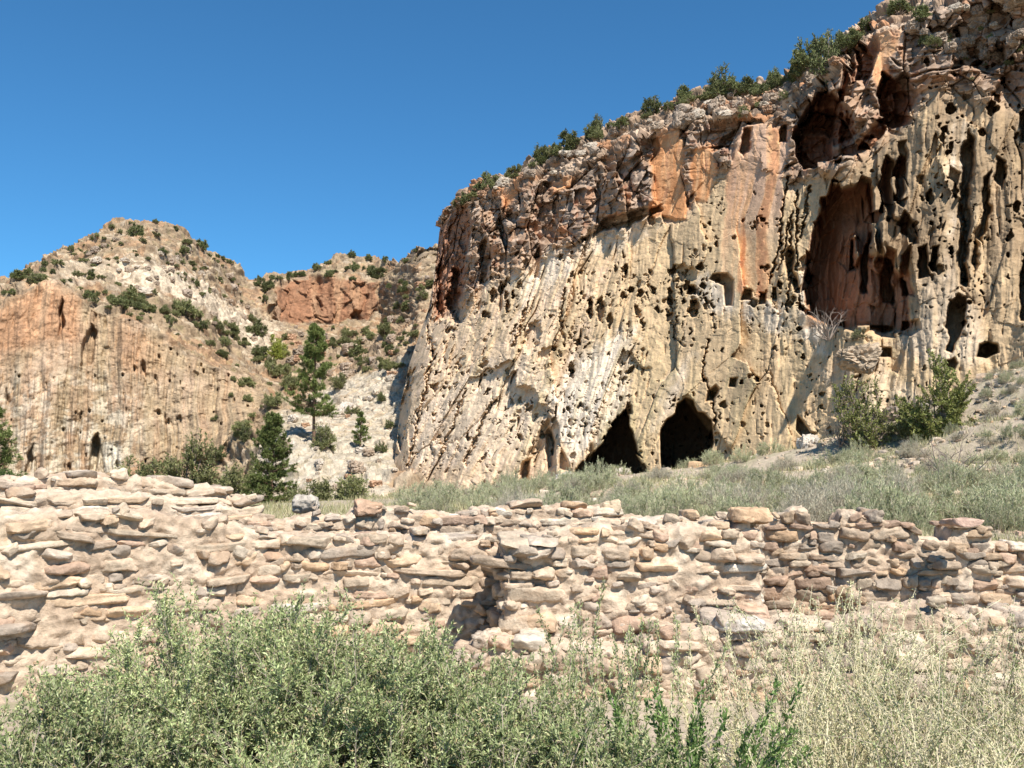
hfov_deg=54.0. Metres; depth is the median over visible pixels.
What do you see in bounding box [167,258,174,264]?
boulder
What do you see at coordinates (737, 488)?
sagebrush
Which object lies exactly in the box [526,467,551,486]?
sagebrush
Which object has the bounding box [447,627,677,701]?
ruined wall
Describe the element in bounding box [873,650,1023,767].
dry weed
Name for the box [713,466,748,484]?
grey brush
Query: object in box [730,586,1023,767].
dry weed
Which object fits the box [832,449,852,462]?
sagebrush
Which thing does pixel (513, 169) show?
shrub
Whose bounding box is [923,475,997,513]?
sagebrush
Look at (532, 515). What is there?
ruined wall
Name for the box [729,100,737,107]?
boulder
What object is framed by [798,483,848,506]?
grey brush
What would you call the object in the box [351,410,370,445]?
pine tree
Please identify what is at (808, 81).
boulder
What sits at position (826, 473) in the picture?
grey brush
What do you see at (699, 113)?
boulder
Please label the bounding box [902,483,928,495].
sagebrush
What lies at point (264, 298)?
juniper
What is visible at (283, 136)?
sky
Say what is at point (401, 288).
juniper
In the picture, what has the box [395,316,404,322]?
shrub
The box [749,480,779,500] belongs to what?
sagebrush
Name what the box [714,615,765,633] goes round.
loose stone
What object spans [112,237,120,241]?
boulder
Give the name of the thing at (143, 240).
shrub
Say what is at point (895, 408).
boulder
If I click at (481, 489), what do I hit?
sagebrush
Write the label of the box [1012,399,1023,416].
sagebrush
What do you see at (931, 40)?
shrub
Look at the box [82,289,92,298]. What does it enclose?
shrub
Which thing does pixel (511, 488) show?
sagebrush
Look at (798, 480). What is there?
sagebrush
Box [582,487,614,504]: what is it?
sagebrush
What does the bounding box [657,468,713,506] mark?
sagebrush
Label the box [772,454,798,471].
grey brush
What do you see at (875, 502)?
sagebrush
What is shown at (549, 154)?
shrub
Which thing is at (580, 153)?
boulder
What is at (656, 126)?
boulder
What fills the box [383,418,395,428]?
bush
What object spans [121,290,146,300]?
shrub
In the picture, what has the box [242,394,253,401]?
shrub
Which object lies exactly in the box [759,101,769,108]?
boulder
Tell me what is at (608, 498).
grey brush
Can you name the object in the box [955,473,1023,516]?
sagebrush
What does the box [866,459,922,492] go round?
grey brush
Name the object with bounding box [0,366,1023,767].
ground
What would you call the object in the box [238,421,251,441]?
bush
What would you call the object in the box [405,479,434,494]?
sagebrush
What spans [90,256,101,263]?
boulder
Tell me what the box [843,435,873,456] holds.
sagebrush
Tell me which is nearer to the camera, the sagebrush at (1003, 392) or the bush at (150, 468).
the sagebrush at (1003, 392)
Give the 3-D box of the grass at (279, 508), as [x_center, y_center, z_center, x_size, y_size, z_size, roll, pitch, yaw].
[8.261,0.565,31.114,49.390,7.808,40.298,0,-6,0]
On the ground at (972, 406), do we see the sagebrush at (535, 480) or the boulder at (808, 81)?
the sagebrush at (535, 480)
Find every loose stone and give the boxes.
[292,494,319,513]
[353,498,383,516]
[600,499,621,512]
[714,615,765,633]
[726,506,773,524]
[939,517,983,526]
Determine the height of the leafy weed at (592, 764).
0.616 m
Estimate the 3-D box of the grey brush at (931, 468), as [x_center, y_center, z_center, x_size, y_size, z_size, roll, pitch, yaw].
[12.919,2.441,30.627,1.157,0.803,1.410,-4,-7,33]
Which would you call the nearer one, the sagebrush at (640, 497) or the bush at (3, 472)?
the sagebrush at (640, 497)
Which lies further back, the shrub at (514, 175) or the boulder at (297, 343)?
the boulder at (297, 343)
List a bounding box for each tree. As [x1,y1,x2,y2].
[0,406,28,476]
[242,411,298,504]
[265,334,287,359]
[282,321,338,442]
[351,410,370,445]
[590,113,604,128]
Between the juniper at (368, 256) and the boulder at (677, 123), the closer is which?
the boulder at (677, 123)
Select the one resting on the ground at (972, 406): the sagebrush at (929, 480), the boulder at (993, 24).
the sagebrush at (929, 480)
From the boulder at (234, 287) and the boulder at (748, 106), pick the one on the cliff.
the boulder at (748, 106)
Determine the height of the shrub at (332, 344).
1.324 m
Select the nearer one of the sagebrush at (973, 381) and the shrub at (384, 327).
the sagebrush at (973, 381)
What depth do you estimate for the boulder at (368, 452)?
81.94 m
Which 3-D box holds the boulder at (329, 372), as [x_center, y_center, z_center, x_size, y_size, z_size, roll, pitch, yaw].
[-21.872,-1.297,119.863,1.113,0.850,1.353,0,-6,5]
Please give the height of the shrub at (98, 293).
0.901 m
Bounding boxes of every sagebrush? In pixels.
[388,480,423,506]
[397,487,433,509]
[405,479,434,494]
[409,493,447,510]
[416,493,460,513]
[423,476,461,502]
[424,478,448,490]
[430,484,468,506]
[433,480,470,498]
[436,491,455,506]
[452,483,489,504]
[466,493,496,508]
[469,478,491,492]
[470,483,493,498]
[480,486,513,506]
[481,477,511,497]
[492,466,528,491]
[494,487,518,503]
[496,481,521,496]
[509,478,536,493]
[517,487,553,504]
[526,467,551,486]
[528,473,549,487]
[528,476,582,504]
[532,470,553,490]
[546,466,569,489]
[550,486,585,502]
[556,466,585,483]
[556,470,574,487]
[559,471,597,494]
[562,483,597,505]
[569,470,605,489]
[577,456,619,485]
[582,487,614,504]
[588,473,612,490]
[593,461,615,479]
[599,489,650,514]
[602,471,624,486]
[604,481,654,498]
[606,483,669,515]
[608,461,631,474]
[616,484,650,501]
[620,495,655,516]
[624,487,650,505]
[625,475,653,488]
[631,481,670,502]
[648,483,692,508]
[648,507,672,516]
[651,479,706,511]
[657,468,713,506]
[660,489,707,516]
[676,457,694,468]
[696,478,726,494]
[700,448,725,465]
[700,482,738,496]
[701,448,720,465]
[701,486,739,515]
[703,459,738,479]
[703,461,735,474]
[703,473,757,503]
[704,491,779,513]
[709,493,759,515]
[724,482,759,500]
[728,444,755,461]
[735,463,765,480]
[741,462,785,485]
[745,465,785,490]
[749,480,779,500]
[751,486,795,508]
[755,438,784,455]
[776,468,826,494]
[794,473,814,487]
[800,470,830,489]
[803,454,829,469]
[813,448,847,465]
[813,469,829,478]
[817,473,844,495]
[822,467,916,522]
[822,491,914,521]
[823,480,866,506]
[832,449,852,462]
[832,449,875,480]
[833,488,889,510]
[834,447,866,464]
[834,466,858,485]
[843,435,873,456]
[850,478,919,503]
[852,446,880,460]
[853,469,876,482]
[856,473,905,501]
[859,482,940,533]
[863,462,892,478]
[869,453,905,473]
[874,493,915,521]
[887,479,957,520]
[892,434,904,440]
[895,445,920,456]
[897,436,924,450]
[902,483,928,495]
[907,433,928,445]
[907,446,932,457]
[909,458,934,475]
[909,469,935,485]
[911,465,926,474]
[913,492,961,520]
[916,451,969,492]
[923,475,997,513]
[935,458,983,490]
[935,460,979,489]
[941,481,1020,529]
[942,423,959,434]
[949,431,964,440]
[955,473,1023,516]
[964,488,1023,531]
[965,376,975,386]
[965,455,981,465]
[967,465,996,480]
[967,495,1023,533]
[968,446,1013,462]
[970,464,989,478]
[973,429,995,439]
[975,473,1002,490]
[978,386,993,398]
[980,435,1002,444]
[980,477,1023,508]
[981,458,998,463]
[982,403,1000,414]
[982,458,1023,486]
[984,372,992,379]
[985,368,998,376]
[988,468,1023,498]
[992,412,1010,420]
[994,467,1023,488]
[996,371,1015,382]
[997,369,1013,377]
[998,389,1010,394]
[999,419,1023,438]
[1005,382,1017,392]
[1009,360,1023,368]
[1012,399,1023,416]
[1012,451,1023,461]
[1014,455,1023,467]
[1016,376,1023,383]
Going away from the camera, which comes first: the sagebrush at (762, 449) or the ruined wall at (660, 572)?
the ruined wall at (660, 572)
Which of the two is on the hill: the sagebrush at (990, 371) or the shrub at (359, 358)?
the shrub at (359, 358)
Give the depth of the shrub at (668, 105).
71.71 m
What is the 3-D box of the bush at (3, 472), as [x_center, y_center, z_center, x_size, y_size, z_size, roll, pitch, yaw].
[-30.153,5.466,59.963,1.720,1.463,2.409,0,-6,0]
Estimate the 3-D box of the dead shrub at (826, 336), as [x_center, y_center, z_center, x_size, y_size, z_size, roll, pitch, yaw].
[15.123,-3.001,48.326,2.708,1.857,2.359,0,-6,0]
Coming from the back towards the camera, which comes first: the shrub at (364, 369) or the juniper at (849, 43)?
the shrub at (364, 369)
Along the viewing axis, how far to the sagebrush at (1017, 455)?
31.39 m
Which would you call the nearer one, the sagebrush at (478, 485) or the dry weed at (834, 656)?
the dry weed at (834, 656)
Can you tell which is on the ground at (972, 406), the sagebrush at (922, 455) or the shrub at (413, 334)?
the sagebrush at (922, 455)
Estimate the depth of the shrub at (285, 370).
123.95 m
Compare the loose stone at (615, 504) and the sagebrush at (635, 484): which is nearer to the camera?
the loose stone at (615, 504)
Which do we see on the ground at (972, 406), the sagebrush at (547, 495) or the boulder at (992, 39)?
the sagebrush at (547, 495)
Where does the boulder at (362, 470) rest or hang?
on the hill
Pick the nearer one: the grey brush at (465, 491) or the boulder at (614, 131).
the grey brush at (465, 491)
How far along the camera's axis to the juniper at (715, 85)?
70.73 m
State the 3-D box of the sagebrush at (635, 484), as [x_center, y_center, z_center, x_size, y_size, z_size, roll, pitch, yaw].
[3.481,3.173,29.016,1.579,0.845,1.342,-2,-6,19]
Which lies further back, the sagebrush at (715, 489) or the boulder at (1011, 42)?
the boulder at (1011, 42)
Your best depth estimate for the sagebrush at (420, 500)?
27.76 m
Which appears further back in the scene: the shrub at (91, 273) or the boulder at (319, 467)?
the shrub at (91, 273)
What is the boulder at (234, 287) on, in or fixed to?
on the hill
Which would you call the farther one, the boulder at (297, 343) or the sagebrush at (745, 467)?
the boulder at (297, 343)
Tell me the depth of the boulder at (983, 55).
55.38 m
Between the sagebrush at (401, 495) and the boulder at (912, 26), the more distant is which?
the boulder at (912, 26)
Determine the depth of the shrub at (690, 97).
71.18 m
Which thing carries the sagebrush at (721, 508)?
on the ground at (972, 406)
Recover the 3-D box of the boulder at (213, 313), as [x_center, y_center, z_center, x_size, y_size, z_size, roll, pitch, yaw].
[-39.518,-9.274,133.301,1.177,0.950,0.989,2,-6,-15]
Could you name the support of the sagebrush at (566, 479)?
on the ground at (972, 406)
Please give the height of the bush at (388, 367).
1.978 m
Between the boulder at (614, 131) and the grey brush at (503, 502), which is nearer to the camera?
the grey brush at (503, 502)
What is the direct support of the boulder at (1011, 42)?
on the cliff
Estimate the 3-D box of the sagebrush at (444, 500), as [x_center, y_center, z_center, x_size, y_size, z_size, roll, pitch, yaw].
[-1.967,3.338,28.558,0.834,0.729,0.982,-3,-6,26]
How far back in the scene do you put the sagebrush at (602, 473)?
35.19 m
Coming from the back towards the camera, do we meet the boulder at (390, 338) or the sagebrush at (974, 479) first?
the boulder at (390, 338)
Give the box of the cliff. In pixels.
[394,0,1023,489]
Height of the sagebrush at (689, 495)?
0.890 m
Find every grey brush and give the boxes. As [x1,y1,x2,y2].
[457,486,471,496]
[487,482,536,506]
[491,493,518,506]
[497,490,527,505]
[557,474,585,497]
[599,488,632,502]
[605,475,647,493]
[644,466,676,479]
[646,465,672,480]
[648,469,671,481]
[693,474,775,511]
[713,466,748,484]
[729,464,763,484]
[763,456,788,473]
[764,479,812,498]
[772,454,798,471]
[772,477,820,502]
[772,490,824,521]
[773,472,844,521]
[794,480,867,520]
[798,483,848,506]
[810,471,862,502]
[811,480,866,521]
[819,464,862,481]
[827,473,857,491]
[829,462,872,485]
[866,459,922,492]
[878,465,924,501]
[906,468,934,484]
[918,453,952,470]
[975,412,998,422]
[983,457,1013,478]
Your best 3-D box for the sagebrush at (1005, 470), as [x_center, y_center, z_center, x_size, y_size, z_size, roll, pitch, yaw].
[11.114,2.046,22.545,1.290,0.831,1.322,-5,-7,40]
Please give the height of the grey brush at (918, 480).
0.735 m
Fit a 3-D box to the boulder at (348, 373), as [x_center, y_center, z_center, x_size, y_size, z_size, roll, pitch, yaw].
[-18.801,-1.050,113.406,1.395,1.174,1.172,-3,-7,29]
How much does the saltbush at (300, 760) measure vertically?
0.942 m
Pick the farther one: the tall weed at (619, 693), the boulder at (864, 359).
the boulder at (864, 359)
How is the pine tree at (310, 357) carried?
on the hill
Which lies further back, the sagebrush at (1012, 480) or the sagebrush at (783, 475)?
the sagebrush at (783, 475)
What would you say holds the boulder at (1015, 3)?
on the cliff
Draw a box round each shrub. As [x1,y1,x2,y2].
[7,288,16,294]
[9,268,25,279]
[24,272,47,283]
[50,258,64,264]
[72,270,83,276]
[79,257,89,261]
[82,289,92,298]
[87,268,94,276]
[88,293,100,303]
[91,290,101,295]
[106,294,116,300]
[110,293,132,308]
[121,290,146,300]
[125,222,145,235]
[126,286,138,292]
[132,301,142,309]
[135,295,145,302]
[138,237,147,242]
[141,303,156,310]
[146,304,156,312]
[158,246,168,255]
[159,307,171,314]
[165,314,173,324]
[170,309,181,316]
[173,298,203,318]
[178,245,192,254]
[181,238,191,244]
[188,260,196,265]
[194,279,199,286]
[199,320,208,329]
[205,339,216,346]
[213,315,224,331]
[215,349,225,354]
[218,336,230,342]
[220,340,232,345]
[226,322,238,329]
[230,419,252,431]
[232,334,240,340]
[232,429,240,436]
[237,340,247,344]
[237,380,246,386]
[238,376,256,387]
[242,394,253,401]
[243,318,267,337]
[247,412,255,416]
[248,314,257,322]
[251,344,270,360]
[253,356,262,361]
[265,361,281,376]
[266,355,276,362]
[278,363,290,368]
[278,363,295,375]
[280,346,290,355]
[327,340,337,346]
[337,334,353,344]
[339,326,352,336]
[347,342,367,357]
[350,330,358,335]
[353,336,364,344]
[353,353,363,361]
[361,365,371,372]
[365,332,376,340]
[376,322,391,336]
[377,359,385,369]
[383,344,394,354]
[393,301,400,308]
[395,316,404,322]
[395,335,403,340]
[400,299,409,311]
[408,331,417,337]
[415,283,424,290]
[416,290,428,299]
[426,279,432,285]
[464,191,477,198]
[480,183,486,189]
[488,179,495,188]
[492,175,498,181]
[506,164,522,173]
[508,173,518,178]
[526,161,538,167]
[545,145,552,156]
[587,133,598,140]
[594,125,601,138]
[639,111,652,118]
[663,100,673,110]
[675,98,687,104]
[682,94,695,101]
[700,91,713,100]
[703,94,716,99]
[737,83,746,94]
[737,104,748,117]
[750,87,759,96]
[775,75,787,84]
[778,89,788,100]
[797,306,847,340]
[826,417,855,447]
[851,34,861,40]
[913,431,997,476]
[923,34,942,47]
[1004,59,1014,65]
[1016,45,1023,51]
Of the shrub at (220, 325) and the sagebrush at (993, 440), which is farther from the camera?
the shrub at (220, 325)
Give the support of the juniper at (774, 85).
on the cliff
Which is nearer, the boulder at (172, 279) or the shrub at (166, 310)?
the shrub at (166, 310)
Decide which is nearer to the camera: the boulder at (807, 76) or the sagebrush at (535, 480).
the sagebrush at (535, 480)
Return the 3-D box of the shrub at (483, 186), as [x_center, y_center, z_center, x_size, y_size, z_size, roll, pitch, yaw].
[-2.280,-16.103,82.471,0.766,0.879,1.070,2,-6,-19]
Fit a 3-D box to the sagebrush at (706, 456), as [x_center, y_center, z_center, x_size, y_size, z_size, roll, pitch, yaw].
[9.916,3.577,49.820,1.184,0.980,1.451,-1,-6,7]
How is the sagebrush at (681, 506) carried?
on the ground at (972, 406)
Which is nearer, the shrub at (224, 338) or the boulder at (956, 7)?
the boulder at (956, 7)
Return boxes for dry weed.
[667,649,926,767]
[678,663,1020,767]
[693,694,907,767]
[704,591,920,767]
[704,721,1021,767]
[705,727,1014,767]
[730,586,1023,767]
[756,600,1023,767]
[765,580,957,767]
[778,727,1023,767]
[805,649,1023,767]
[810,656,1023,767]
[832,588,1023,767]
[832,603,1023,767]
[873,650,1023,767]
[906,732,1023,767]
[941,621,1023,765]
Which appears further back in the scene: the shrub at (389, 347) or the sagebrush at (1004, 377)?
the shrub at (389, 347)
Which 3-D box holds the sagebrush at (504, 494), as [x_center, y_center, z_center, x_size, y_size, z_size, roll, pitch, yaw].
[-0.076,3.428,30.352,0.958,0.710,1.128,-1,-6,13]
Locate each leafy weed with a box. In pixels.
[564,675,811,767]
[567,758,654,767]
[681,715,812,767]
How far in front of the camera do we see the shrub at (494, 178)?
80.07 m
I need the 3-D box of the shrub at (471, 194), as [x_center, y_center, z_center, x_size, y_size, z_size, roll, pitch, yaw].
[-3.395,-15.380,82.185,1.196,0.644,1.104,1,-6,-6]
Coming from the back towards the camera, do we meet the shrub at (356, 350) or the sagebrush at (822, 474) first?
the shrub at (356, 350)
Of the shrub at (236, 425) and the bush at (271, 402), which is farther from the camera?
the bush at (271, 402)
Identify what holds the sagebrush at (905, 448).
on the ground at (972, 406)
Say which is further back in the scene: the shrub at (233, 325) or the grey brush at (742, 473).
the shrub at (233, 325)
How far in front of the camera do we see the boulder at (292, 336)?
168.59 m
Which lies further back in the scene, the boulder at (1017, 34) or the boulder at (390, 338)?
the boulder at (390, 338)
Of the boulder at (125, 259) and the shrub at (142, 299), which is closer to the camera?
the shrub at (142, 299)
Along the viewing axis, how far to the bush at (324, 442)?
82.03 m
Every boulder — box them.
[90,246,99,252]
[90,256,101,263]
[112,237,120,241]
[120,257,129,261]
[124,267,134,271]
[138,287,152,295]
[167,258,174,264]
[169,277,174,282]
[182,289,192,297]
[209,311,217,316]
[225,273,232,278]
[230,317,236,323]
[231,283,238,290]
[251,336,257,341]
[286,357,294,363]
[287,333,297,339]
[288,414,298,421]
[292,347,303,355]
[293,341,301,345]
[297,331,304,336]
[301,422,309,427]
[314,458,323,464]
[316,464,321,470]
[326,370,332,375]
[331,411,344,417]
[339,370,351,378]
[339,401,355,411]
[340,362,350,370]
[342,342,356,354]
[347,459,363,472]
[354,447,363,453]
[358,466,366,473]
[363,447,374,456]
[369,356,375,363]
[369,480,382,486]
[372,389,379,394]
[385,374,397,380]
[386,333,396,343]
[386,371,398,375]
[387,315,393,322]
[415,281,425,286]
[476,190,486,197]
[494,176,509,187]
[523,169,535,178]
[550,170,556,175]
[552,156,559,161]
[566,150,572,158]
[575,149,586,156]
[587,142,597,149]
[589,147,599,155]
[609,126,618,136]
[616,468,630,474]
[649,121,664,130]
[671,111,686,129]
[675,103,693,112]
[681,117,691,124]
[683,112,697,121]
[692,108,704,118]
[708,103,718,114]
[715,95,725,107]
[717,109,732,118]
[727,92,733,98]
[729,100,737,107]
[735,100,743,110]
[738,103,750,111]
[741,110,748,115]
[744,95,762,108]
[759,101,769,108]
[762,92,776,103]
[762,93,778,102]
[762,105,771,113]
[791,81,799,90]
[796,434,819,448]
[799,67,815,82]
[805,73,814,80]
[805,78,812,86]
[828,56,841,64]
[833,342,882,374]
[880,404,902,423]
[904,19,919,34]
[920,27,929,35]
[927,31,947,46]
[944,41,957,53]
[947,2,962,13]
[950,38,963,52]
[956,48,967,58]
[960,35,974,47]
[963,3,969,10]
[966,11,991,30]
[970,4,983,17]
[976,41,986,49]
[979,48,991,60]
[988,36,996,44]
[989,21,998,27]
[991,51,1002,62]
[992,0,1004,4]
[1002,3,1017,11]
[1006,33,1019,47]
[1007,0,1023,8]
[1012,28,1023,39]
[1013,16,1023,29]
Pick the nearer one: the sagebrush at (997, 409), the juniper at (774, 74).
the sagebrush at (997, 409)
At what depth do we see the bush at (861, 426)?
42.86 m
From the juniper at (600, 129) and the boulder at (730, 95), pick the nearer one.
the boulder at (730, 95)
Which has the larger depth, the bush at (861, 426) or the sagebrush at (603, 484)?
the bush at (861, 426)
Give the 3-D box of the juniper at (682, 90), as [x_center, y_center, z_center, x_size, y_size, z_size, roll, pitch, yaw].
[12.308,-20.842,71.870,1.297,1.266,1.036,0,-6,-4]
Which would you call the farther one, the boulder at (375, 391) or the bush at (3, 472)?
the boulder at (375, 391)
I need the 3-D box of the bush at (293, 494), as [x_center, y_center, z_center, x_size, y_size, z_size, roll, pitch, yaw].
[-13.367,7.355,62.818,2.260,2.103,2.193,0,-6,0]
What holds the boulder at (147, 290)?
on the hill
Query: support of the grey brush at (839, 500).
on the ground at (972, 406)
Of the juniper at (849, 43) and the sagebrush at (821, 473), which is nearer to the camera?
the sagebrush at (821, 473)
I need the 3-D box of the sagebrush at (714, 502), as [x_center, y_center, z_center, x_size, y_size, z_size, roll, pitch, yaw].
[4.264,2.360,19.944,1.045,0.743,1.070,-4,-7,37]
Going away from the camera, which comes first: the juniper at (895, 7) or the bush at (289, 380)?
the juniper at (895, 7)
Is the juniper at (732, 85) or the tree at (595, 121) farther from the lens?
the tree at (595, 121)
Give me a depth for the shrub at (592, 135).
76.20 m
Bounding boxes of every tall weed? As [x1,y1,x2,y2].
[491,635,601,732]
[529,603,652,755]
[568,577,646,753]
[625,610,729,767]
[627,603,765,767]
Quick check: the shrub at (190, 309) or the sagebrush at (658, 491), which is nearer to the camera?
the sagebrush at (658, 491)
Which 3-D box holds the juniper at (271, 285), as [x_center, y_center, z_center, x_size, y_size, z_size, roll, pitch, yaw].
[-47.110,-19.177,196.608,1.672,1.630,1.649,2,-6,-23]
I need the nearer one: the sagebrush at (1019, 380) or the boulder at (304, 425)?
the sagebrush at (1019, 380)
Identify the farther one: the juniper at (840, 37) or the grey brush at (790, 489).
the juniper at (840, 37)
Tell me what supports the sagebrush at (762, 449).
on the ground at (972, 406)
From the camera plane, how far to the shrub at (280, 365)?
128.85 m
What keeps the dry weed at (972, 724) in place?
on the ground at (972, 406)
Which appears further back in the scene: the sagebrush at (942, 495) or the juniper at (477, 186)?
the juniper at (477, 186)
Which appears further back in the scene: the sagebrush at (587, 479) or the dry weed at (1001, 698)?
the sagebrush at (587, 479)
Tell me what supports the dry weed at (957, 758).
on the ground at (972, 406)
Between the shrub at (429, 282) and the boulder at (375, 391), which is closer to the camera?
the boulder at (375, 391)
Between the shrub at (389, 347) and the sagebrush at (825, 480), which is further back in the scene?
the shrub at (389, 347)
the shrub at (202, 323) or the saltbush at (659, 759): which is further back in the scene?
the shrub at (202, 323)
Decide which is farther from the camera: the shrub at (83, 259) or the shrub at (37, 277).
the shrub at (83, 259)
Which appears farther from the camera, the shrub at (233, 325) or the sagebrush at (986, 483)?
the shrub at (233, 325)
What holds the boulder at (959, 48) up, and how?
on the cliff
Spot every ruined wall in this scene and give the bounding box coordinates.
[0,467,274,531]
[0,502,499,703]
[269,502,495,606]
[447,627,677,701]
[456,498,727,545]
[470,518,770,646]
[631,607,834,701]
[754,505,1011,619]
[815,595,1023,704]
[992,539,1023,606]
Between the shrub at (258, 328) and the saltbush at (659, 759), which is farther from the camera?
the shrub at (258, 328)
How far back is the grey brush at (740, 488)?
20.73 m
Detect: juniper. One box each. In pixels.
[41,260,48,265]
[67,244,74,251]
[196,238,209,250]
[254,275,264,281]
[260,278,274,290]
[262,294,268,301]
[267,282,274,288]
[286,271,293,278]
[296,270,306,276]
[312,263,321,270]
[324,260,332,264]
[324,270,333,277]
[347,249,356,256]
[349,261,360,270]
[364,254,372,259]
[366,265,388,278]
[398,283,407,291]
[456,191,470,204]
[473,180,481,189]
[481,170,491,184]
[531,142,550,163]
[539,152,548,162]
[550,141,562,156]
[557,128,578,149]
[572,138,580,147]
[583,123,595,139]
[597,123,603,139]
[610,121,620,128]
[616,115,627,123]
[639,95,662,114]
[676,83,692,97]
[700,61,732,97]
[722,74,744,96]
[738,75,758,92]
[748,84,760,96]
[758,82,770,94]
[766,66,782,84]
[770,77,782,89]
[787,55,796,82]
[788,36,816,82]
[808,28,839,84]
[833,29,855,55]
[841,40,854,47]
[845,27,862,46]
[857,15,871,31]
[883,0,914,16]
[912,3,931,20]
[917,34,928,44]
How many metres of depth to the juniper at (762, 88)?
66.55 m
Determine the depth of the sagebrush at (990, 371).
43.27 m
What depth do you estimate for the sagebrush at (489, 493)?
32.96 m
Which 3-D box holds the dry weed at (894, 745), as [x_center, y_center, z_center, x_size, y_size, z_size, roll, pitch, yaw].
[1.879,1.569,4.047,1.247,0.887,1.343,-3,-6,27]
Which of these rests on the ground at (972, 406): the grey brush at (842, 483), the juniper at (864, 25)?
the grey brush at (842, 483)
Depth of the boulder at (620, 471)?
55.32 m
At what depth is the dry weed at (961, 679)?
5.05 m
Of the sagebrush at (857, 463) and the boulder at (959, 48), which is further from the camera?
the boulder at (959, 48)
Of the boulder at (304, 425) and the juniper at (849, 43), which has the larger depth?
the boulder at (304, 425)
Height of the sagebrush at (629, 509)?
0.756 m
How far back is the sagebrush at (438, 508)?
24.09 m
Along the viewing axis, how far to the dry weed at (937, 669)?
5.39 m
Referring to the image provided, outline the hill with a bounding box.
[0,217,476,501]
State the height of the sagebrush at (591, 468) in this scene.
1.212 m
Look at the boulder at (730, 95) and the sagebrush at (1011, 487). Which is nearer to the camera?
the sagebrush at (1011, 487)
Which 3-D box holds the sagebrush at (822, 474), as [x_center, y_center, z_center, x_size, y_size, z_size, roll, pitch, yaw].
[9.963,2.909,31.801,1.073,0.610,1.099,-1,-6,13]
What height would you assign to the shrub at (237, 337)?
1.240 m
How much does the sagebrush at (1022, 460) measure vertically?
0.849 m
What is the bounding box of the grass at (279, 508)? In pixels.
[255,362,1023,542]
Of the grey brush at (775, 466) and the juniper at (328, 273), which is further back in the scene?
the juniper at (328, 273)
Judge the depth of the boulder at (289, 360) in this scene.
132.25 m
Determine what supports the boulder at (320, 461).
on the hill
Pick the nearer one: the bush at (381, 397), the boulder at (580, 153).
the boulder at (580, 153)
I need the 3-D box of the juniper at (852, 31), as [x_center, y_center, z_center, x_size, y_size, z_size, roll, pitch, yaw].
[20.843,-21.209,61.304,1.099,1.193,0.878,-3,-6,27]
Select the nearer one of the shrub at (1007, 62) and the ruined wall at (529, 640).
the ruined wall at (529, 640)
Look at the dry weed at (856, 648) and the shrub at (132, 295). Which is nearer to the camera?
the dry weed at (856, 648)
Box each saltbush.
[0,571,412,767]
[0,665,223,767]
[102,579,482,767]
[174,727,364,767]
[194,604,551,767]
[367,650,642,767]
[487,703,687,767]
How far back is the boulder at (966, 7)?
55.84 m
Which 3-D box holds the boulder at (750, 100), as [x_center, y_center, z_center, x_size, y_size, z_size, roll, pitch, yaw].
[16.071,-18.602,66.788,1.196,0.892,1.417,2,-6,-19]
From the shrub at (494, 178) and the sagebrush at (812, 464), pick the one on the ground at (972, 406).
the sagebrush at (812, 464)
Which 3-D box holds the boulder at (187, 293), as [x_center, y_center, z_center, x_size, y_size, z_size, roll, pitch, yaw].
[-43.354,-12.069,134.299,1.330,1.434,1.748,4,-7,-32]
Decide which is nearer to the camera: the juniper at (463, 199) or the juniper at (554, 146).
the juniper at (554, 146)
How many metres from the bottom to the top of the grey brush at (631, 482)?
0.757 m
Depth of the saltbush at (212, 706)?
4.38 m
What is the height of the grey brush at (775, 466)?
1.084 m
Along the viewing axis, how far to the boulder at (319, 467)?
77.46 m
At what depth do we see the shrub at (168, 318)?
113.74 m
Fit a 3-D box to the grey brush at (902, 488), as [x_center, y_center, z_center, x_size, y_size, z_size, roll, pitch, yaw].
[8.143,2.169,21.141,1.080,0.941,1.210,-2,-6,22]
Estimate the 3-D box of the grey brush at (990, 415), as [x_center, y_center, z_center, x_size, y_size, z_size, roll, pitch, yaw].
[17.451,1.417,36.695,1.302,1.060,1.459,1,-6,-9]
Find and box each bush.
[0,465,20,475]
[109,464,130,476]
[115,454,164,476]
[155,428,220,484]
[205,443,227,460]
[210,462,254,494]
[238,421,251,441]
[242,464,256,486]
[262,391,282,408]
[278,373,299,389]
[282,485,307,502]
[304,477,337,500]
[308,421,336,450]
[326,372,346,389]
[330,473,376,500]
[344,405,360,414]
[374,440,388,452]
[376,392,386,402]
[380,355,398,370]
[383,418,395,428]
[828,375,895,450]
[849,327,865,339]
[882,407,915,440]
[891,348,989,440]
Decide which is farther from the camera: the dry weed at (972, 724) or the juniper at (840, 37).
the juniper at (840, 37)
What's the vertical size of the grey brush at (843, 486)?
0.945 m
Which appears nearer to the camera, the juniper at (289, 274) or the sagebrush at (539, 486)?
the sagebrush at (539, 486)
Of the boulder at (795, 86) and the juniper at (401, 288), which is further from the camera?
the juniper at (401, 288)
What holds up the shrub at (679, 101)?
on the cliff
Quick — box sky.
[0,0,883,279]
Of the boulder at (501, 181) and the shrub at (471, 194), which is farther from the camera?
the shrub at (471, 194)
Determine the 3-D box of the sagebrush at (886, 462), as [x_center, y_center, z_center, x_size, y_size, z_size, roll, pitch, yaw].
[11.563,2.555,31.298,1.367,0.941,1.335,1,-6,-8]
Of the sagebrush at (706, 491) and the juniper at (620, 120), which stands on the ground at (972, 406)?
the sagebrush at (706, 491)

